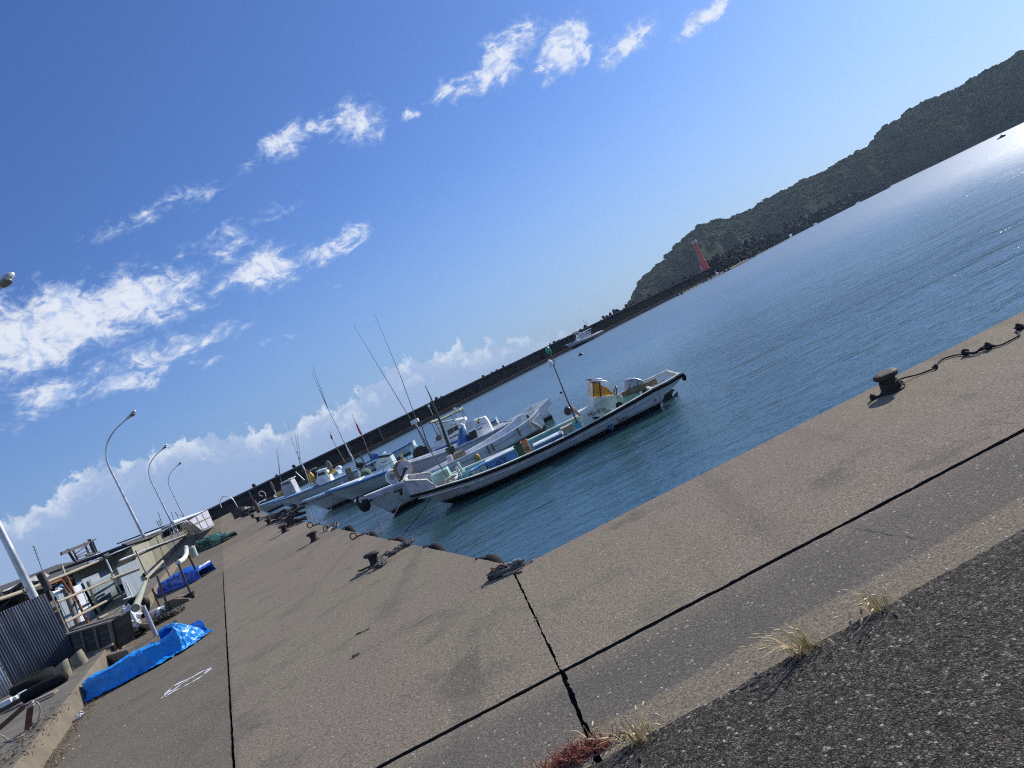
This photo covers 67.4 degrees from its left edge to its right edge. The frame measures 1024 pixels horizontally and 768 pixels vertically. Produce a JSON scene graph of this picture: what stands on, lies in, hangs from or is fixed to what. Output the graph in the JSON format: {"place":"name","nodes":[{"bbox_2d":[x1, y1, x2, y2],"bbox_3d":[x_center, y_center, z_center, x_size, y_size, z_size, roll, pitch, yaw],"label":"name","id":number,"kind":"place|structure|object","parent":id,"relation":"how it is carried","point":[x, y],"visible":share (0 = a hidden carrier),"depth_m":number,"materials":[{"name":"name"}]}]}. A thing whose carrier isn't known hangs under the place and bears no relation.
{"place":"outdoors","nodes":[
{"label":"outdoors","id":0,"kind":"place"},
{"bbox_2d":[0,534,194,767],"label":"raised pad","id":1,"kind":"object","parent":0,"point":[15,726],"depth_m":11.71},
{"bbox_2d":[0,665,10,698],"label":"corrugated sheet","id":2,"kind":"object","parent":1,"relation":"on","point":[5,686],"visible":0.81,"depth_m":13.82,"materials":[{"name":"metal"}]},
{"bbox_2d":[0,697,13,707],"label":"foam block","id":3,"kind":"object","parent":1,"relation":"on","point":[8,701],"depth_m":11.77,"materials":[{"name":"white plastic"}]},
{"bbox_2d":[0,700,34,729],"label":"iron trestle","id":4,"kind":"object","parent":1,"relation":"on","point":[29,706],"visible":1,"depth_m":9.26,"materials":[{"name":"metal"}]},
{"bbox_2d":[0,698,20,712],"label":"plank","id":5,"kind":"object","parent":4,"relation":"on","point":[15,702],"visible":0.4,"depth_m":11.99,"materials":[{"name":"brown wood"}]},
{"bbox_2d":[0,581,38,611],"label":"net bundle","id":6,"kind":"object","parent":1,"relation":"on","point":[10,602],"visible":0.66,"depth_m":18.53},
{"bbox_2d":[9,666,54,696],"bbox_3d":[-8.160,5.071,13.087,0.740,0.200,0.740,-26,1,0],"label":"tire","id":7,"kind":"object","parent":1,"relation":"on","point":[35,678],"visible":0.71,"depth_m":12.85,"materials":[{"name":"rubber"}]},
{"bbox_2d":[0,593,74,685],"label":"corrugated sheet","id":8,"kind":"object","parent":1,"relation":"on","point":[33,638],"visible":0.84,"depth_m":14.34,"materials":[{"name":"metal"}]},
{"bbox_2d":[0,682,85,766],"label":"pad debris","id":9,"kind":"object","parent":1,"relation":"on","point":[9,756],"visible":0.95,"depth_m":8.69,"materials":[{"name":"beige plant"}]},
{"bbox_2d":[19,672,68,702],"bbox_3d":[-7.213,4.670,11.832,0.723,0.185,0.189,-26,1,-12],"label":"tire","id":10,"kind":"object","parent":1,"relation":"on","point":[36,690],"visible":1,"depth_m":11.77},
{"bbox_2d":[36,571,51,591],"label":"rack post","id":11,"kind":"object","parent":1,"relation":"on","point":[44,581],"visible":1,"depth_m":14.34,"materials":[{"name":"grey wood"}]},
{"bbox_2d":[0,554,94,604],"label":"net shed","id":12,"kind":"structure","parent":1,"relation":"on","point":[40,590],"depth_m":39.35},
{"bbox_2d":[60,539,99,564],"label":"drying frame","id":13,"kind":"object","parent":12,"relation":"on","point":[91,543],"visible":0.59,"depth_m":51.09,"materials":[{"name":"grey wood"}]},
{"bbox_2d":[51,585,64,597],"bbox_3d":[-13.236,6.050,22.436,0.270,0.300,1.522,-26,2,-26],"label":"pvc scrap","id":14,"kind":"object","parent":1,"relation":"on","point":[58,591],"visible":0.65,"depth_m":22.45,"materials":[{"name":"white plastic"}]},
{"bbox_2d":[44,576,74,600],"bbox_3d":[-13.727,6.196,23.288,0.993,0.721,0.786,-26,1,0],"label":"net bundle","id":15,"kind":"object","parent":1,"relation":"on","point":[55,585],"visible":0.32,"depth_m":23.10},
{"bbox_2d":[53,658,71,675],"bbox_3d":[-7.251,4.666,12.399,0.300,0.374,0.243,-26,1,0],"label":"wooden stump","id":16,"kind":"object","parent":1,"relation":"on","point":[64,666],"visible":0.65,"depth_m":12.32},
{"bbox_2d":[55,593,74,627],"bbox_3d":[-12.347,6.266,21.304,0.020,0.987,1.694,-26,2,-22],"label":"tin sheet","id":17,"kind":"object","parent":1,"relation":"on","point":[64,609],"visible":0.64,"depth_m":21.04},
{"bbox_2d":[62,588,80,625],"bbox_3d":[-11.825,5.970,20.608,0.141,1.058,0.636,-26,2,-22],"label":"rail post","id":18,"kind":"object","parent":1,"relation":"on","point":[72,609],"visible":0.86,"depth_m":20.55,"materials":[{"name":"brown wood"}]},
{"bbox_2d":[65,576,89,623],"bbox_3d":[-11.957,5.965,21.146,0.072,1.496,0.315,-26,2,-22],"label":"rack post","id":19,"kind":"object","parent":1,"relation":"on","point":[76,599],"visible":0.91,"depth_m":21.09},
{"bbox_2d":[69,649,88,668],"bbox_3d":[-7.370,4.748,13.108,0.256,0.396,0.233,-26,1,0],"label":"wooden stump","id":20,"kind":"object","parent":1,"relation":"on","point":[78,658],"visible":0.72,"depth_m":13.02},
{"bbox_2d":[73,583,96,621],"bbox_3d":[-13.117,6.699,23.602,0.030,1.190,3.774,-26,2,-22],"label":"white sheet","id":21,"kind":"object","parent":1,"relation":"on","point":[85,600],"visible":0.5,"depth_m":23.48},
{"bbox_2d":[86,581,101,614],"bbox_3d":[-12.957,6.671,23.842,0.113,1.172,0.702,-26,2,-22],"label":"rail post","id":22,"kind":"object","parent":1,"relation":"on","point":[94,598],"visible":0.77,"depth_m":23.82,"materials":[{"name":"grey wood"}]},
{"bbox_2d":[65,611,134,652],"bbox_3d":[-7.887,4.838,14.604,2.409,0.646,0.415,-25,2,36],"label":"plank bin","id":23,"kind":"object","parent":1,"relation":"on","point":[118,631],"visible":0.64,"depth_m":14.15,"materials":[{"name":"grey wood"}]},
{"bbox_2d":[49,590,68,632],"bbox_3d":[-8.722,4.378,14.780,0.030,0.883,0.069,-24,2,41],"label":"wooden batten","id":24,"kind":"object","parent":23,"relation":"on","point":[57,608],"visible":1,"depth_m":14.77,"materials":[{"name":"brown wood"}]},
{"bbox_2d":[131,578,148,611],"bbox_3d":[-7.893,4.439,16.358,0.150,0.303,4.958,-26,2,-24],"label":"pipe","id":25,"kind":"object","parent":23,"relation":"on","point":[135,606],"visible":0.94,"depth_m":15.02,"materials":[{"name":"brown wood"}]},
{"bbox_2d":[143,560,163,579],"bbox_3d":[-9.536,4.949,20.515,0.092,0.102,5.466,-26,2,-22],"label":"bamboo pole","id":26,"kind":"object","parent":25,"relation":"on","point":[149,574],"visible":1,"depth_m":19.67,"materials":[{"name":"brown wood"}]},
{"bbox_2d":[82,569,119,610],"bbox_3d":[-14.278,7.096,26.794,0.037,1.188,5.804,-26,2,-22],"label":"corrugated sheet","id":27,"kind":"object","parent":1,"relation":"on","point":[105,591],"visible":0.73,"depth_m":26.65,"materials":[{"name":"white metal"}]},
{"bbox_2d":[49,536,156,587],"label":"panel shed","id":28,"kind":"structure","parent":1,"relation":"on","point":[147,558],"depth_m":29.85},
{"bbox_2d":[0,551,119,600],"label":"bamboo pole","id":29,"kind":"object","parent":28,"relation":"on","point":[7,596],"visible":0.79,"depth_m":19.89,"materials":[{"name":"brown wood"}]},
{"bbox_2d":[106,559,124,598],"bbox_3d":[-13.190,6.644,25.639,0.048,1.730,0.400,-26,2,-22],"label":"rail post","id":30,"kind":"object","parent":1,"relation":"on","point":[115,579],"visible":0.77,"depth_m":25.64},
{"bbox_2d":[55,577,117,603],"bbox_3d":[-12.066,5.846,22.188,0.075,0.410,10.308,-26,2,-22],"label":"bamboo pole","id":31,"kind":"object","parent":30,"relation":"attached to","point":[77,593],"visible":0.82,"depth_m":20.14,"materials":[{"name":"brown wood"}]},
{"bbox_2d":[64,591,124,623],"bbox_3d":[-11.703,6.258,21.838,0.079,0.484,9.883,-26,2,-22],"label":"bamboo pole","id":32,"kind":"object","parent":30,"relation":"attached to","point":[86,611],"visible":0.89,"depth_m":20.15,"materials":[{"name":"brown wood"}]},
{"bbox_2d":[116,560,143,598],"bbox_3d":[-12.634,6.534,25.649,0.020,1.261,6.112,-26,2,-22],"label":"tin sheet","id":33,"kind":"object","parent":1,"relation":"on","point":[134,579],"visible":0.79,"depth_m":25.16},
{"bbox_2d":[93,530,170,564],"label":"panel shed","id":34,"kind":"structure","parent":1,"relation":"on","point":[161,552],"depth_m":40.31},
{"bbox_2d":[117,524,185,553],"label":"panel shed","id":35,"kind":"structure","parent":1,"relation":"on","point":[173,545],"depth_m":49.89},
{"bbox_2d":[142,520,187,537],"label":"roof pipe","id":36,"kind":"object","parent":35,"relation":"on","point":[150,533],"visible":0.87,"depth_m":44.46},
{"bbox_2d":[43,573,234,767],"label":"quay slab","id":37,"kind":"structure","parent":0,"point":[189,725],"depth_m":8.26,"materials":[{"name":"concrete"}]},
{"bbox_2d":[0,272,38,598],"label":"street lamp","id":38,"kind":"object","parent":37,"relation":"on","point":[6,279],"visible":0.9,"depth_m":16.46,"materials":[{"name":"white metal"}]},
{"bbox_2d":[43,695,103,767],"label":"leaf litter","id":39,"kind":"object","parent":37,"relation":"on","point":[61,751],"visible":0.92,"depth_m":8.68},
{"bbox_2d":[3,534,198,767],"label":"curb","id":40,"kind":"structure","parent":37,"relation":"on","point":[38,754],"depth_m":9.65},
{"bbox_2d":[106,646,134,663],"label":"timber beam","id":41,"kind":"structure","parent":37,"relation":"on","point":[114,657],"depth_m":13.14,"materials":[{"name":"grey wood"}]},
{"bbox_2d":[122,603,142,631],"bbox_3d":[-7.915,4.913,16.068,0.356,0.714,0.303,-26,1,0],"label":"plastic bag","id":42,"kind":"object","parent":37,"relation":"on","point":[136,618],"visible":0.58,"depth_m":16.02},
{"bbox_2d":[125,596,149,617],"bbox_3d":[-9.169,5.491,18.767,0.604,0.572,0.312,-26,2,-22],"label":"old tyre","id":43,"kind":"object","parent":37,"relation":"on","point":[145,602],"visible":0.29,"depth_m":18.77,"materials":[{"name":"rubber"}]},
{"bbox_2d":[82,620,213,701],"bbox_3d":[-5.359,3.920,11.219,1.874,0.431,0.897,-26,2,-29],"label":"tarpaulin","id":44,"kind":"object","parent":37,"relation":"on","point":[175,638],"visible":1,"depth_m":10.98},
{"bbox_2d":[141,605,157,636],"bbox_3d":[-6.743,4.408,14.291,0.104,0.610,0.084,-26,2,-29],"label":"rack post","id":45,"kind":"object","parent":37,"relation":"on","point":[149,620],"visible":1,"depth_m":14.26,"materials":[{"name":"metal"}]},
{"bbox_2d":[149,607,162,618],"bbox_3d":[-8.128,5.229,17.539,0.280,0.170,0.276,-26,1,0],"label":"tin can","id":46,"kind":"object","parent":37,"relation":"on","point":[159,610],"visible":0.86,"depth_m":17.44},
{"bbox_2d":[133,604,186,640],"bbox_3d":[-7.610,5.013,15.881,1.089,0.295,1.776,-25,2,37],"label":"seaweed heap","id":47,"kind":"object","parent":37,"relation":"on","point":[157,621],"visible":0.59,"depth_m":16.00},
{"bbox_2d":[156,575,169,610],"bbox_3d":[-7.975,4.779,17.549,0.141,0.852,0.050,-26,2,-28],"label":"rack post","id":48,"kind":"object","parent":37,"relation":"on","point":[163,594],"visible":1,"depth_m":17.53,"materials":[{"name":"metal"}]},
{"bbox_2d":[164,594,196,610],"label":"concrete slab","id":49,"kind":"structure","parent":37,"relation":"on","point":[178,600],"depth_m":17.60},
{"bbox_2d":[177,563,190,592],"bbox_3d":[-7.603,4.582,17.882,0.103,0.867,0.052,-26,2,-26],"label":"rack post","id":50,"kind":"object","parent":37,"relation":"on","point":[184,578],"visible":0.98,"depth_m":17.86,"materials":[{"name":"grey metal"}]},
{"bbox_2d":[175,545,188,564],"bbox_3d":[-8.591,4.476,20.027,0.148,0.294,4.634,-26,2,-22],"label":"foam tube","id":51,"kind":"object","parent":50,"relation":"attached to","point":[184,557],"visible":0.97,"depth_m":20.12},
{"bbox_2d":[161,668,211,698],"bbox_3d":[-3.761,3.452,8.880,0.565,0.001,0.458,-26,1,0],"label":"paint mark","id":52,"kind":"object","parent":37,"relation":"on","point":[166,694],"visible":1,"depth_m":8.91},
{"bbox_2d":[50,512,232,603],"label":"quay slab","id":53,"kind":"structure","parent":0,"point":[222,518],"depth_m":88.53,"materials":[{"name":"concrete"}]},
{"bbox_2d":[52,516,233,603],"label":"quay slab","id":54,"kind":"structure","parent":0,"point":[225,520],"depth_m":73.06,"materials":[{"name":"concrete"}]},
{"bbox_2d":[179,510,214,533],"bbox_3d":[-21.331,9.746,53.446,0.335,1.621,53.716,-26,2,-22],"label":"panel fence","id":55,"kind":"object","parent":54,"relation":"on","point":[201,522],"visible":1,"depth_m":38.88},
{"bbox_2d":[197,517,241,538],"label":"quay slab","id":56,"kind":"structure","parent":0,"point":[215,528],"depth_m":63.47,"materials":[{"name":"concrete"}]},
{"bbox_2d":[148,444,177,532],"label":"street lamp","id":57,"kind":"object","parent":56,"relation":"on","point":[170,520],"visible":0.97,"depth_m":64.87,"materials":[{"name":"grey metal"}]},
{"bbox_2d":[173,516,280,573],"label":"quay slab","id":58,"kind":"structure","parent":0,"point":[251,530],"depth_m":33.56,"materials":[{"name":"concrete"}]},
{"bbox_2d":[195,531,237,551],"bbox_3d":[-14.851,7.710,37.773,1.184,0.540,4.620,-27,2,-40],"label":"tarpaulin","id":59,"kind":"object","parent":58,"relation":"on","point":[208,541],"visible":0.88,"depth_m":37.07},
{"bbox_2d":[266,505,306,520],"bbox_3d":[-9.066,5.201,30.886,1.033,0.352,6.690,-26,2,-25],"label":"rope pile","id":60,"kind":"object","parent":58,"relation":"on","point":[292,513],"visible":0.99,"depth_m":29.92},
{"bbox_2d":[193,511,260,545],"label":"quay slab","id":61,"kind":"structure","parent":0,"point":[231,524],"depth_m":54.96,"materials":[{"name":"concrete"}]},
{"bbox_2d":[239,507,255,516],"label":"net bundle","id":62,"kind":"object","parent":61,"relation":"on","point":[250,510],"visible":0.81,"depth_m":57.59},
{"bbox_2d":[194,513,269,545],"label":"quay slab","id":63,"kind":"structure","parent":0,"point":[243,524],"depth_m":45.22,"materials":[{"name":"concrete"}]},
{"bbox_2d":[105,410,147,541],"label":"street lamp","id":64,"kind":"object","parent":63,"relation":"on","point":[132,413],"visible":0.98,"depth_m":40.74,"materials":[{"name":"grey metal"}]},
{"bbox_2d":[150,519,317,607],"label":"quay slab","id":65,"kind":"structure","parent":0,"point":[240,552],"depth_m":23.59,"materials":[{"name":"concrete"}]},
{"bbox_2d":[135,550,149,580],"bbox_3d":[-13.732,6.901,28.659,0.062,1.511,0.510,-26,2,-22],"label":"rail post","id":66,"kind":"object","parent":65,"relation":"on","point":[141,563],"visible":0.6,"depth_m":28.70,"materials":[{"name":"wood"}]},
{"bbox_2d":[118,534,186,561],"bbox_3d":[-20.462,9.381,45.817,0.070,0.972,45.505,-26,2,-22],"label":"steel rail","id":67,"kind":"object","parent":66,"relation":"attached to","point":[124,558],"visible":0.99,"depth_m":32.48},
{"bbox_2d":[157,560,215,595],"bbox_3d":[-9.768,5.728,22.705,2.300,0.435,0.891,-25,2,31],"label":"tarpaulin","id":68,"kind":"object","parent":65,"relation":"on","point":[176,580],"visible":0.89,"depth_m":22.45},
{"bbox_2d":[223,525,345,585],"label":"quay slab","id":69,"kind":"structure","parent":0,"point":[288,548],"depth_m":18.46,"materials":[{"name":"concrete"}]},
{"bbox_2d":[306,530,319,542],"bbox_3d":[-4.525,3.470,17.475,0.264,0.239,0.269,-27,2,-31],"label":"mooring bollard","id":70,"kind":"object","parent":69,"relation":"on","point":[312,535],"visible":1,"depth_m":17.40,"materials":[{"name":"metal"}]},
{"bbox_2d":[285,516,307,526],"bbox_3d":[-7.158,4.524,25.424,1.752,0.190,0.491,-25,2,40],"label":"rope pile","id":71,"kind":"object","parent":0,"point":[294,521],"visible":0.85,"depth_m":25.29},
{"bbox_2d":[224,531,563,767],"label":"quay slab","id":72,"kind":"structure","parent":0,"point":[307,690],"depth_m":6.39,"materials":[{"name":"concrete"}]},
{"bbox_2d":[363,550,379,568],"bbox_3d":[-1.919,2.418,10.625,0.232,0.208,0.228,-26,1,-17],"label":"mooring bollard","id":73,"kind":"object","parent":72,"relation":"on","point":[372,557],"visible":0.85,"depth_m":10.56,"materials":[{"name":"metal"}]},
{"bbox_2d":[369,537,415,568],"bbox_3d":[-1.714,2.368,10.728,0.494,0.071,0.980,-25,2,31],"label":"rope pile","id":74,"kind":"object","parent":72,"relation":"on","point":[383,557],"visible":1,"depth_m":10.77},
{"bbox_2d":[423,542,446,551],"bbox_3d":[-0.980,2.334,10.225,0.241,0.502,0.480,-26,2,-22],"label":"tyre fender","id":75,"kind":"object","parent":72,"relation":"hanging from","point":[437,546],"visible":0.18,"depth_m":10.13,"materials":[{"name":"rubber"}]},
{"bbox_2d":[475,554,504,563],"bbox_3d":[-0.181,2.015,8.132,0.242,0.517,0.480,-26,2,-22],"label":"tyre fender","id":76,"kind":"object","parent":72,"relation":"hanging from","point":[494,558],"visible":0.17,"depth_m":8.05,"materials":[{"name":"rubber"}]},
{"bbox_2d":[486,558,532,580],"bbox_3d":[-0.032,1.676,6.981,0.473,0.143,0.160,-25,1,15],"label":"rope heap","id":77,"kind":"object","parent":72,"relation":"on","point":[505,569],"visible":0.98,"depth_m":6.95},
{"bbox_2d":[383,674,596,767],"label":"quay slab","id":78,"kind":"structure","parent":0,"point":[535,724],"depth_m":3.96,"materials":[{"name":"concrete"}]},
{"bbox_2d":[521,723,626,767],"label":"succulent mat","id":79,"kind":"object","parent":78,"relation":"on","point":[567,758],"visible":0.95,"depth_m":3.39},
{"bbox_2d":[0,0,1023,585],"label":"sky","id":80,"kind":"structure","parent":0,"point":[203,203],"materials":[{"name":"blue"}]},
{"bbox_2d":[261,122,1023,563],"bbox_3d":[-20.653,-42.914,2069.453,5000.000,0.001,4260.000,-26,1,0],"label":"sea water","id":81,"kind":"structure","parent":0,"point":[791,332],"depth_m":22.64,"materials":[{"name":"liquid"}]},
{"bbox_2d":[254,470,341,512],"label":"trawling boat","id":82,"kind":"object","parent":81,"relation":"on","point":[266,507],"visible":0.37,"depth_m":77.38,"materials":[{"name":"paint"}]},
{"bbox_2d":[268,450,385,506],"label":"trawling boat","id":83,"kind":"object","parent":81,"relation":"on","point":[290,486],"visible":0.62,"depth_m":65.76,"materials":[{"name":"white paint"}]},
{"bbox_2d":[274,420,417,505],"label":"trawling boat","id":84,"kind":"object","parent":81,"relation":"on","point":[326,480],"visible":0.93,"depth_m":60.05,"materials":[{"name":"blue paint"}]},
{"bbox_2d":[301,365,433,509],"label":"netting boat","id":85,"kind":"object","parent":81,"relation":"on","point":[322,500],"visible":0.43,"depth_m":41.91,"materials":[{"name":"blue paint"}]},
{"bbox_2d":[46,266,715,601],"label":"breakwater wall","id":86,"kind":"structure","parent":81,"relation":"in","point":[391,430],"depth_m":137.80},
{"bbox_2d":[170,510,204,524],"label":"roof sheet edge","id":87,"kind":"object","parent":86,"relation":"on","point":[180,520],"visible":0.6,"depth_m":56.16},
{"bbox_2d":[325,316,499,500],"bbox_3d":[-6.564,0.925,39.582,9.642,8.609,2.669,-26,1,1],"label":"cabin boat","id":88,"kind":"object","parent":81,"relation":"on","point":[363,485],"visible":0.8,"depth_m":39.06,"materials":[{"name":"blue paint"}]},
{"bbox_2d":[354,386,551,513],"bbox_3d":[-2.362,1.752,28.606,9.266,3.839,2.146,-27,2,-38],"label":"open workboat","id":89,"kind":"object","parent":81,"relation":"on","point":[528,423],"visible":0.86,"depth_m":28.16,"materials":[{"name":"paint"}]},
{"bbox_2d":[393,408,552,473],"bbox_3d":[-1.827,2.487,34.576,7.464,1.726,2.154,-26,1,2],"label":"console boat","id":90,"kind":"object","parent":81,"relation":"on","point":[483,431],"visible":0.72,"depth_m":34.15,"materials":[{"name":"white plastic"}]},
{"bbox_2d":[402,347,685,502],"bbox_3d":[0.678,0.833,22.347,8.560,3.169,2.421,-26,5,0],"label":"open workboat","id":91,"kind":"object","parent":81,"relation":"on","point":[605,411],"visible":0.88,"depth_m":21.73,"materials":[{"name":"plastic"}]},
{"bbox_2d":[485,446,517,468],"bbox_3d":[-0.263,2.233,22.045,0.920,0.478,0.630,-26,1,0],"label":"cooler box","id":92,"kind":"object","parent":91,"relation":"on","point":[505,456],"visible":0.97,"depth_m":21.75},
{"bbox_2d":[513,442,525,456],"bbox_3d":[0.280,2.011,22.142,0.236,0.590,0.536,-26,1,0],"label":"green tub","id":93,"kind":"object","parent":91,"relation":"on","point":[518,447],"visible":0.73,"depth_m":21.89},
{"bbox_2d":[520,438,531,453],"bbox_3d":[0.465,1.911,22.082,0.216,0.620,0.556,-26,1,0],"label":"orange crate","id":94,"kind":"object","parent":91,"relation":"on","point":[525,445],"visible":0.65,"depth_m":21.82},
{"bbox_2d":[533,431,562,448],"bbox_3d":[1.085,1.736,22.109,0.900,0.393,0.620,-26,1,0],"label":"cooler box","id":95,"kind":"object","parent":91,"relation":"on","point":[547,440],"visible":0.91,"depth_m":21.82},
{"bbox_2d":[560,423,574,434],"bbox_3d":[1.603,1.291,22.123,0.380,0.203,0.450,-26,1,0],"label":"tackle box","id":96,"kind":"object","parent":91,"relation":"on","point":[567,428],"visible":1,"depth_m":21.93,"materials":[{"name":"beige plastic"}]},
{"bbox_2d":[565,320,603,348],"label":"cabin boat","id":97,"kind":"object","parent":81,"relation":"on","point":[583,337],"visible":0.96,"depth_m":163.53,"materials":[{"name":"white plastic"}]},
{"bbox_2d":[719,263,728,271],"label":"armour block","id":98,"kind":"structure","parent":81,"relation":"in","point":[725,267],"depth_m":230.08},
{"bbox_2d":[706,256,717,269],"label":"armour block","id":99,"kind":"structure","parent":98,"relation":"on","point":[712,261],"depth_m":228.23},
{"bbox_2d":[691,240,708,271],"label":"light tower","id":100,"kind":"structure","parent":0,"point":[703,265],"depth_m":225.70,"materials":[{"name":"metal"}]},
{"bbox_2d":[515,311,1023,678],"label":"quay slab","id":101,"kind":"structure","parent":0,"point":[627,575],"depth_m":5.53,"materials":[{"name":"concrete"}]},
{"bbox_2d":[873,368,904,395],"bbox_3d":[3.370,-0.022,6.871,0.226,0.202,0.222,-27,2,-34],"label":"mooring bollard","id":102,"kind":"object","parent":101,"relation":"on","point":[885,376],"visible":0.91,"depth_m":6.81,"materials":[{"name":"metal"}]},
{"bbox_2d":[867,377,904,403],"bbox_3d":[3.316,0.046,6.871,0.416,0.129,0.187,-26,1,0],"label":"rope lashing","id":103,"kind":"object","parent":102,"relation":"attached to","point":[891,386],"visible":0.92,"depth_m":6.82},
{"bbox_2d":[899,323,1023,379],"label":"rope","id":104,"kind":"object","parent":101,"relation":"on","point":[988,345],"visible":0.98,"depth_m":6.86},
{"bbox_2d":[565,432,1023,760],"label":"quay slab","id":105,"kind":"structure","parent":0,"point":[674,667],"depth_m":3.89,"materials":[{"name":"concrete"}]},
{"bbox_2d":[832,579,899,624],"bbox_3d":[1.551,0.990,3.401,0.322,0.125,0.258,-26,1,0],"label":"grass tuft","id":106,"kind":"object","parent":105,"relation":"on","point":[871,607],"visible":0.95,"depth_m":3.41,"materials":[{"name":"plant"}]},
{"bbox_2d":[587,529,1023,767],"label":"asphalt road","id":107,"kind":"structure","parent":0,"point":[930,674],"depth_m":2.92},
{"bbox_2d":[586,701,661,750],"bbox_3d":[0.490,1.504,3.292,0.332,0.124,0.239,-26,1,0],"label":"grass tuft","id":108,"kind":"object","parent":107,"relation":"on","point":[636,734],"visible":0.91,"depth_m":3.29,"materials":[{"name":"plant"}]},
{"bbox_2d":[739,622,834,664],"bbox_3d":[1.199,1.145,3.344,0.361,0.154,0.284,-26,1,0],"label":"grass tuft","id":109,"kind":"object","parent":107,"relation":"on","point":[807,645],"visible":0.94,"depth_m":3.36,"materials":[{"name":"plant"}]},
{"bbox_2d":[628,55,1023,305],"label":"hill","id":110,"kind":"structure","parent":0,"point":[943,141],"depth_m":524.85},
{"bbox_2d":[627,50,1023,304],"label":"hillside scrub","id":111,"kind":"object","parent":110,"relation":"on","point":[749,217],"visible":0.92,"depth_m":568.31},
{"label":"quay base","id":112,"kind":"structure","parent":0,"visible":0},
{"bbox_2d":[225,574,600,762],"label":"joint bed","id":113,"kind":"object","parent":112,"relation":"on","point":[574,702],"depth_m":4.16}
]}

